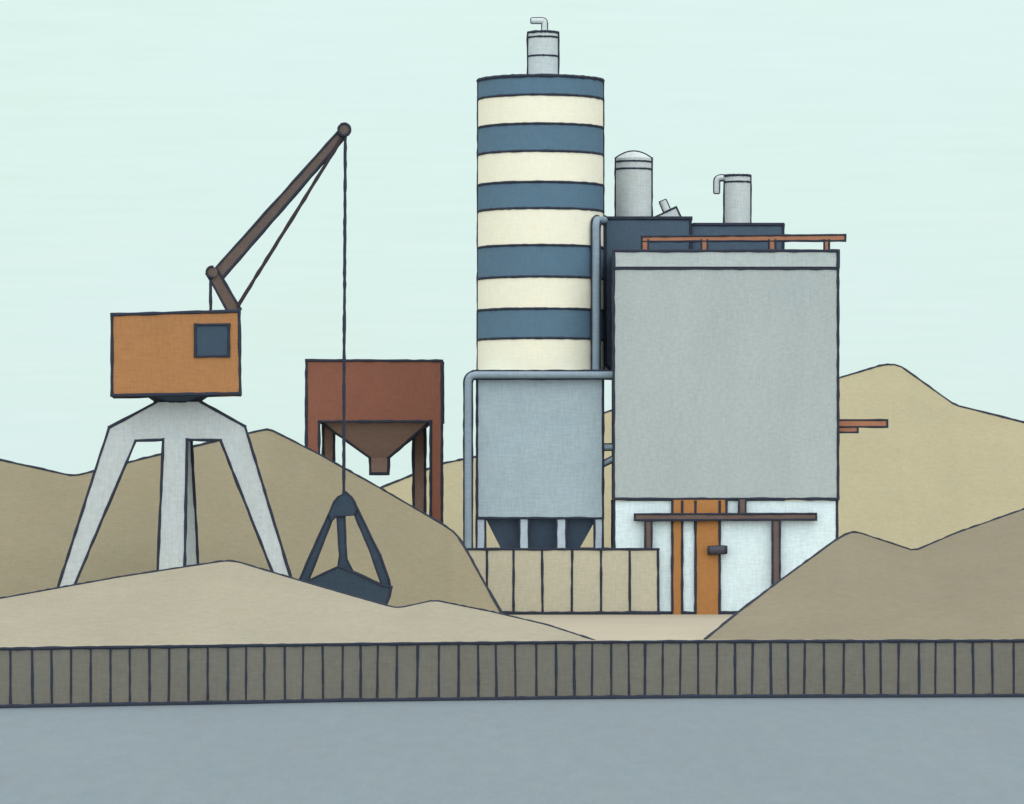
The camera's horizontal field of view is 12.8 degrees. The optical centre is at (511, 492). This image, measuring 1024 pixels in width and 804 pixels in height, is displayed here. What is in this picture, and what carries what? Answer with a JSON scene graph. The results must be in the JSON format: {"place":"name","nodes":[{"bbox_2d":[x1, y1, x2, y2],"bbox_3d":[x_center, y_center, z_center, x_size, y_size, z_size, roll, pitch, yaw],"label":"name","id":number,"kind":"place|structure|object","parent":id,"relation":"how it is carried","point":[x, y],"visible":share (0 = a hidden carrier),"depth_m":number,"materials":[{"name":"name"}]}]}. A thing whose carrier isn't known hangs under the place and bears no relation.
{"place":"outdoors","nodes":[
{"label":"outdoors","id":0,"kind":"place"},
{"bbox_2d":[6,614,934,646],"bbox_3d":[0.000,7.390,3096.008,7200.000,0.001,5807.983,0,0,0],"label":"ground","id":1,"kind":"structure","parent":0,"point":[655,627],"depth_m":251.90,"materials":[{"name":"beige sand"}]},
{"bbox_2d":[57,122,350,586],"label":"harbour crane","id":2,"kind":"object","parent":1,"relation":"on","point":[177,367],"visible":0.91,"depth_m":244.47,"materials":[{"name":"metal"}]},
{"bbox_2d":[299,491,392,604],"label":"clamshell grab","id":3,"kind":"object","parent":2,"relation":"hanging from","point":[343,576],"visible":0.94,"depth_m":244.95,"materials":[{"name":"metal"}]},
{"bbox_2d":[0,428,502,612],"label":"sand heap","id":4,"kind":"object","parent":1,"relation":"on","point":[426,557],"visible":0.66,"depth_m":261.31,"materials":[{"name":"beige sand"}]},
{"bbox_2d":[0,560,594,646],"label":"sand heap","id":5,"kind":"object","parent":1,"relation":"on","point":[226,602],"visible":1,"depth_m":229.30,"materials":[{"name":"beige sand"}]},
{"bbox_2d":[304,359,444,522],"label":"loading hopper","id":6,"kind":"object","parent":1,"relation":"on","point":[394,406],"visible":0.59,"depth_m":292.00,"materials":[{"name":"brown metal"}]},
{"bbox_2d":[467,547,659,614],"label":"concrete bunker","id":7,"kind":"object","parent":1,"relation":"on","point":[575,581],"visible":0.8,"depth_m":276.55},
{"bbox_2d":[475,73,604,547],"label":"striped silo","id":8,"kind":"object","parent":7,"relation":"on","point":[539,479],"visible":0.98,"depth_m":278.73,"materials":[{"name":"beige metal"}]},
{"bbox_2d":[526,17,559,73],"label":"dust filter","id":9,"kind":"object","parent":8,"relation":"on","point":[543,49],"visible":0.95,"depth_m":281.76,"materials":[{"name":"metal"}]},
{"bbox_2d":[591,215,607,369],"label":"delivery pipe","id":10,"kind":"object","parent":8,"relation":"attached to","point":[597,221],"visible":1,"depth_m":279.74,"materials":[{"name":"grey metal"}]},
{"bbox_2d":[604,216,692,500],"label":"slate tower","id":11,"kind":"structure","parent":1,"relation":"on","point":[624,232],"depth_m":282.75,"materials":[{"name":"blue metal"}]},
{"bbox_2d":[614,150,652,215],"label":"dust filter","id":12,"kind":"object","parent":11,"relation":"on","point":[633,185],"visible":0.98,"depth_m":284.85,"materials":[{"name":"metal"}]},
{"bbox_2d":[656,199,680,215],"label":"roof feeder","id":13,"kind":"object","parent":11,"relation":"on","point":[667,210],"visible":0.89,"depth_m":284.15,"materials":[{"name":"metal"}]},
{"bbox_2d":[671,499,727,613],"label":"orange frame","id":14,"kind":"object","parent":1,"relation":"on","point":[709,549],"visible":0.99,"depth_m":276.95,"materials":[{"name":"metal"}]},
{"bbox_2d":[381,363,1023,548],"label":"sand heap","id":15,"kind":"object","parent":1,"relation":"on","point":[929,464],"visible":0.24,"depth_m":329.20,"materials":[{"name":"beige sand"}]},
{"bbox_2d":[634,499,816,584],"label":"pipe gantry","id":16,"kind":"object","parent":1,"relation":"on","point":[742,514],"visible":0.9,"depth_m":276.62,"materials":[{"name":"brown metal"}]},
{"bbox_2d":[692,223,784,500],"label":"slate tower","id":17,"kind":"structure","parent":1,"relation":"on","point":[735,228],"depth_m":283.05,"materials":[{"name":"blue metal"}]},
{"bbox_2d":[713,174,751,222],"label":"dust filter","id":18,"kind":"object","parent":17,"relation":"on","point":[737,198],"visible":0.98,"depth_m":285.10,"materials":[{"name":"metal"}]},
{"bbox_2d":[611,249,887,613],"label":"plant building","id":19,"kind":"structure","parent":1,"relation":"on","point":[725,375],"depth_m":277.00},
{"bbox_2d":[463,369,612,547],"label":"delivery pipe","id":20,"kind":"object","parent":19,"relation":"attached to","point":[471,376],"visible":0.99,"depth_m":277.89,"materials":[{"name":"grey metal"}]},
{"bbox_2d":[604,443,611,450],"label":"delivery pipe","id":21,"kind":"object","parent":19,"relation":"attached to","point":[607,446],"visible":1,"depth_m":278.62,"materials":[{"name":"grey metal"}]},
{"bbox_2d":[604,456,611,466],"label":"delivery pipe","id":22,"kind":"object","parent":19,"relation":"attached to","point":[607,461],"visible":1,"depth_m":278.65,"materials":[{"name":"grey metal"}]},
{"bbox_2d":[641,234,846,249],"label":"roof rail","id":23,"kind":"object","parent":19,"relation":"on","point":[770,239],"visible":1,"depth_m":277.47,"materials":[{"name":"brown metal"}]},
{"bbox_2d":[703,508,1023,639],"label":"sand heap","id":24,"kind":"object","parent":1,"relation":"on","point":[967,583],"visible":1,"depth_m":238.81,"materials":[{"name":"beige sand"}]},
{"bbox_2d":[0,697,1023,803],"bbox_3d":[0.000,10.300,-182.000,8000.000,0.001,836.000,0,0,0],"label":"water","id":25,"kind":"structure","parent":0,"point":[963,750],"depth_m":180.61,"materials":[{"name":"liquid"}]},
{"bbox_2d":[0,639,1023,707],"bbox_3d":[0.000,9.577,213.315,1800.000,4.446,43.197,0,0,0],"label":"quay wall","id":26,"kind":"structure","parent":25,"relation":"in","point":[92,676],"depth_m":226.36,"materials":[{"name":"grey concrete"}]},
{"bbox_2d":[0,0,1023,646],"label":"sky","id":27,"kind":"structure","parent":0,"point":[141,141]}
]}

